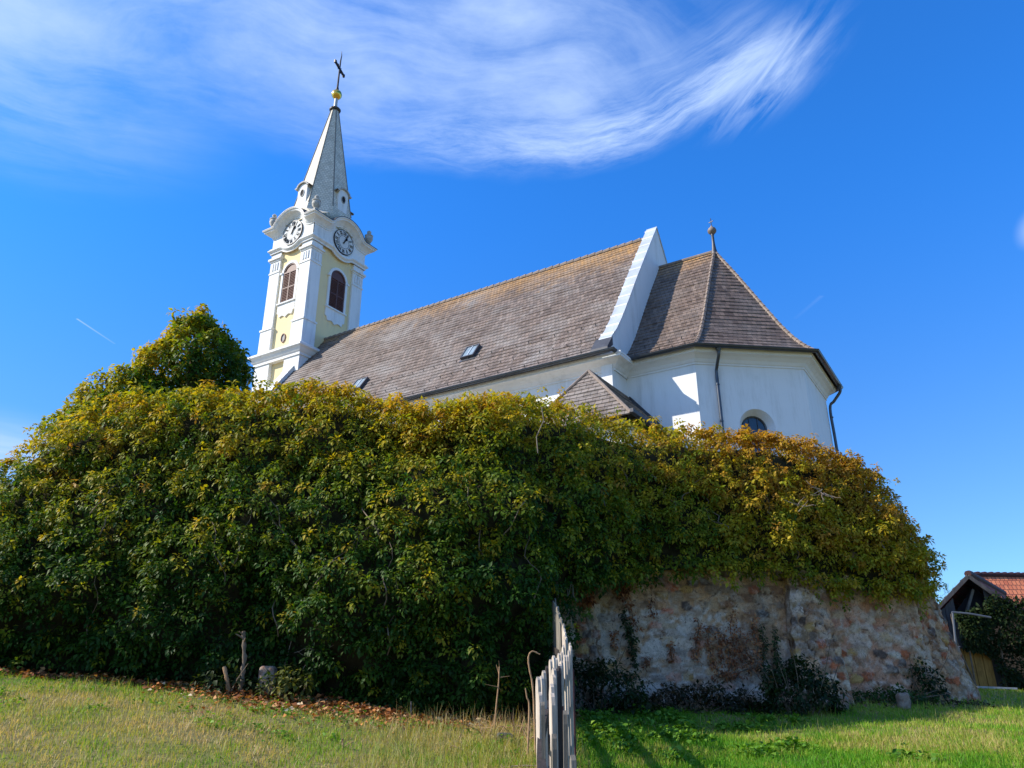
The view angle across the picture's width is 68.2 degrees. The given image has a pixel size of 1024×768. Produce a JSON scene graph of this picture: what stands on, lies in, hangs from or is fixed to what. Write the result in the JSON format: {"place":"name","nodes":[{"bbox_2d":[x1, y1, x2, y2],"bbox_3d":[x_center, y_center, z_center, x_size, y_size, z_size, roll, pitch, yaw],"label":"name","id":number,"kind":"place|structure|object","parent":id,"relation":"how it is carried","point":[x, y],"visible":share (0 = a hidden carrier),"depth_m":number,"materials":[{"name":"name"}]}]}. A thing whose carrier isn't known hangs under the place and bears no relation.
{"place":"outdoors","nodes":[
{"label":"outdoors","id":0,"kind":"place"},
{"bbox_2d":[1,483,256,684],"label":"churchyard terrace","id":1,"kind":"structure","parent":0,"point":[52,670],"depth_m":11.54,"materials":[{"name":"soil"}]},
{"bbox_2d":[41,362,171,445],"bbox_3d":[-7.137,0.914,13.934,2.672,2.531,2.447,0,-22,0],"label":"ivy bush","id":2,"kind":"object","parent":1,"relation":"on","point":[84,390],"visible":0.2,"depth_m":13.60,"materials":[{"name":"green plant"}]},
{"bbox_2d":[124,303,258,415],"bbox_3d":[-6.396,0.341,14.947,2.673,4.341,2.503,0,-22,0],"label":"ivy clad tree","id":3,"kind":"object","parent":1,"relation":"on","point":[224,354],"visible":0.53,"depth_m":14.58,"materials":[{"name":"green plant"}]},
{"bbox_2d":[247,52,842,461],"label":"church","id":4,"kind":"structure","parent":1,"relation":"on","point":[638,328],"depth_m":33.06,"materials":[{"name":"white paint"}]},
{"bbox_2d":[741,416,769,453],"bbox_3d":[8.760,2.666,26.971,0.986,3.213,0.070,2,-22,-6],"label":"window","id":5,"kind":"structure","parent":4,"relation":"in","point":[755,423],"depth_m":27.45,"materials":[{"name":"blue glass"}]},
{"bbox_2d":[0,668,1023,767],"bbox_3d":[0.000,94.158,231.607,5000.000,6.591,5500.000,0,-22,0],"label":"ground","id":6,"kind":"structure","parent":0,"point":[76,750],"depth_m":7.82,"materials":[{"name":"green plant"}]},
{"bbox_2d":[182,659,257,697],"bbox_3d":[-3.731,3.863,9.833,0.949,0.552,0.751,-11,-24,27],"label":"ivy bush","id":7,"kind":"object","parent":6,"relation":"on","point":[209,680],"visible":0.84,"depth_m":9.72,"materials":[{"name":"green plant"}]},
{"bbox_2d":[222,666,231,695],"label":"dead stem","id":8,"kind":"object","parent":6,"relation":"on","point":[227,684],"visible":0.87,"depth_m":9.71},
{"bbox_2d":[236,631,246,695],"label":"dead stem","id":9,"kind":"object","parent":6,"relation":"on","point":[244,645],"visible":0.95,"depth_m":9.81,"materials":[{"name":"brown wood"}]},
{"bbox_2d":[256,666,277,697],"bbox_3d":[-3.204,3.899,9.877,0.234,0.424,0.207,0,-22,0],"label":"stone post","id":10,"kind":"object","parent":6,"relation":"on","point":[271,669],"visible":0.54,"depth_m":9.83,"materials":[{"name":"grey stone"}]},
{"bbox_2d":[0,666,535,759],"bbox_3d":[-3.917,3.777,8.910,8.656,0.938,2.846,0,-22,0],"label":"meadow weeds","id":11,"kind":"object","parent":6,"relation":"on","point":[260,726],"visible":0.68,"depth_m":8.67,"materials":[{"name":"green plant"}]},
{"bbox_2d":[252,657,320,702],"bbox_3d":[-2.943,3.876,9.822,0.905,0.675,0.756,0,-22,0],"label":"ivy bush","id":12,"kind":"object","parent":6,"relation":"on","point":[279,681],"visible":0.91,"depth_m":9.63,"materials":[{"name":"green plant"}]},
{"bbox_2d":[0,665,597,732],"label":"leaf litter","id":13,"kind":"object","parent":6,"relation":"on","point":[330,703],"visible":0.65,"depth_m":9.58,"materials":[{"name":"brown plant"}]},
{"bbox_2d":[341,738,352,748],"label":"dry stalk","id":14,"kind":"object","parent":6,"relation":"on","point":[342,739],"visible":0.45,"depth_m":7.68,"materials":[{"name":"beige plant"}]},
{"bbox_2d":[446,716,535,750],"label":"dry stalks","id":15,"kind":"object","parent":6,"relation":"on","point":[504,727],"visible":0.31,"depth_m":8.67,"materials":[{"name":"beige plant"}]},
{"bbox_2d":[486,665,507,729],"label":"dry stalk","id":16,"kind":"object","parent":6,"relation":"on","point":[499,677],"visible":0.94,"depth_m":9.08,"materials":[{"name":"brown plant"}]},
{"bbox_2d":[497,732,512,740],"bbox_3d":[-0.080,3.935,8.443,0.170,0.075,0.100,7,-19,-10],"label":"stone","id":17,"kind":"object","parent":6,"relation":"on","point":[505,734],"visible":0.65,"depth_m":8.41,"materials":[{"name":"grey stone"}]},
{"bbox_2d":[525,688,529,754],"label":"dry stalk","id":18,"kind":"object","parent":6,"relation":"on","point":[528,732],"visible":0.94,"depth_m":7.76,"materials":[{"name":"brown plant"}]},
{"bbox_2d":[528,651,539,753],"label":"dry stalk","id":19,"kind":"object","parent":6,"relation":"on","point":[533,701],"visible":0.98,"depth_m":7.92,"materials":[{"name":"brown plant"}]},
{"bbox_2d":[535,598,576,767],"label":"picket fence","id":20,"kind":"object","parent":6,"relation":"on","point":[555,720],"visible":1,"depth_m":4.75,"materials":[{"name":"grey wood"}]},
{"bbox_2d":[535,637,659,716],"bbox_3d":[1.175,4.398,11.360,2.097,1.247,1.079,0,-22,0],"label":"bramble bush","id":21,"kind":"object","parent":6,"relation":"on","point":[600,678],"visible":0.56,"depth_m":11.21,"materials":[{"name":"green plant"}]},
{"bbox_2d":[575,677,775,714],"bbox_3d":[2.568,4.870,11.741,3.278,0.619,0.894,0,-22,0],"label":"bramble bush","id":22,"kind":"object","parent":6,"relation":"on","point":[719,698],"visible":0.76,"depth_m":11.66,"materials":[{"name":"green plant"}]},
{"bbox_2d":[532,526,981,712],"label":"retaining wall","id":23,"kind":"structure","parent":6,"relation":"on","point":[871,647],"depth_m":12.89,"materials":[{"name":"stone"}]},
{"bbox_2d":[0,376,947,719],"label":"ivy","id":24,"kind":"object","parent":23,"relation":"attached to","point":[438,558],"visible":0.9,"depth_m":11.19,"materials":[{"name":"green plant"}]},
{"bbox_2d":[570,578,634,611],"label":"creeper","id":25,"kind":"object","parent":23,"relation":"attached to","point":[587,599],"visible":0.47,"depth_m":12.60,"materials":[{"name":"green plant"}]},
{"bbox_2d":[618,607,641,672],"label":"creeper","id":26,"kind":"object","parent":23,"relation":"attached to","point":[632,643],"visible":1,"depth_m":12.34,"materials":[{"name":"green plant"}]},
{"bbox_2d":[609,594,677,671],"bbox_3d":[2.127,4.071,12.392,1.122,1.225,0.248,4,-22,-10],"label":"creeper","id":27,"kind":"object","parent":23,"relation":"attached to","point":[613,644],"visible":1,"depth_m":12.35,"materials":[{"name":"green plant"}]},
{"bbox_2d":[690,609,770,683],"bbox_3d":[3.599,4.327,12.514,1.405,1.187,0.233,4,-22,-10],"label":"creeper","id":28,"kind":"object","parent":23,"relation":"attached to","point":[732,663],"visible":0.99,"depth_m":12.48,"materials":[{"name":"brown plant"}]},
{"bbox_2d":[755,624,783,682],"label":"creeper","id":29,"kind":"object","parent":23,"relation":"attached to","point":[774,633],"visible":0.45,"depth_m":12.62,"materials":[{"name":"green plant"}]},
{"bbox_2d":[575,703,946,766],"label":"meadow weeds","id":30,"kind":"object","parent":6,"relation":"on","point":[666,716],"visible":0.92,"depth_m":9.00,"materials":[{"name":"green plant"}]},
{"bbox_2d":[740,637,853,717],"bbox_3d":[4.325,4.540,11.600,1.520,1.275,1.154,0,-22,0],"label":"ivy bush","id":31,"kind":"object","parent":6,"relation":"on","point":[777,679],"visible":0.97,"depth_m":11.45,"materials":[{"name":"green plant"}]},
{"bbox_2d":[593,697,1002,716],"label":"leaf litter","id":32,"kind":"object","parent":6,"relation":"on","point":[955,702],"visible":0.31,"depth_m":12.14,"materials":[{"name":"brown plant"}]},
{"bbox_2d":[829,694,848,710],"bbox_3d":[5.077,4.954,11.752,0.279,0.257,0.210,0,-22,0],"label":"stone","id":33,"kind":"object","parent":6,"relation":"on","point":[845,699],"visible":0.34,"depth_m":11.68,"materials":[{"name":"grey stone"}]},
{"bbox_2d":[851,682,949,705],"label":"weed clump","id":34,"kind":"object","parent":6,"relation":"on","point":[921,697],"visible":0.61,"depth_m":12.50,"materials":[{"name":"green plant"}]},
{"bbox_2d":[895,692,910,709],"bbox_3d":[6.203,5.029,11.992,0.193,0.269,0.172,0,-22,0],"label":"stone","id":35,"kind":"object","parent":6,"relation":"on","point":[903,699],"visible":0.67,"depth_m":11.94,"materials":[{"name":"grey stone"}]},
{"bbox_2d":[904,655,951,700],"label":"ivy bush","id":36,"kind":"object","parent":6,"relation":"on","point":[928,685],"visible":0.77,"depth_m":13.03,"materials":[{"name":"green plant"}]},
{"bbox_2d":[951,611,990,646],"bbox_3d":[12.920,7.498,21.146,1.250,2.224,0.100,-3,-22,9],"label":"pipe frame","id":37,"kind":"object","parent":6,"relation":"on","point":[953,623],"visible":0.62,"depth_m":21.45,"materials":[{"name":"grey metal"}]},
{"bbox_2d":[938,570,1023,690],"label":"shed","id":38,"kind":"structure","parent":6,"relation":"on","point":[969,590],"depth_m":23.07,"materials":[{"name":"brown wood"}]},
{"bbox_2d":[960,649,996,689],"bbox_3d":[13.553,8.537,22.282,1.280,1.450,0.040,0,-22,0],"label":"door","id":39,"kind":"structure","parent":38,"relation":"in","point":[982,665],"depth_m":22.32,"materials":[{"name":"brown wood"}]},
{"bbox_2d":[950,590,1023,691],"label":"shed ivy","id":40,"kind":"object","parent":38,"relation":"attached to","point":[977,629],"visible":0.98,"depth_m":22.36,"materials":[{"name":"green plant"}]},
{"bbox_2d":[976,686,1017,689],"bbox_3d":[13.031,8.196,20.417,1.054,0.089,0.250,0,-22,0],"label":"board","id":41,"kind":"object","parent":6,"relation":"on","point":[989,687],"visible":0.71,"depth_m":20.30,"materials":[{"name":"grey wood"}]},
{"bbox_2d":[0,0,1023,603],"label":"sky","id":42,"kind":"structure","parent":0,"point":[858,165],"materials":[{"name":"blue"}]},
{"bbox_2d":[974,571,1023,624],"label":"roof","id":43,"kind":"structure","parent":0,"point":[1011,584],"depth_m":37.62,"materials":[{"name":"tile"}]}
]}

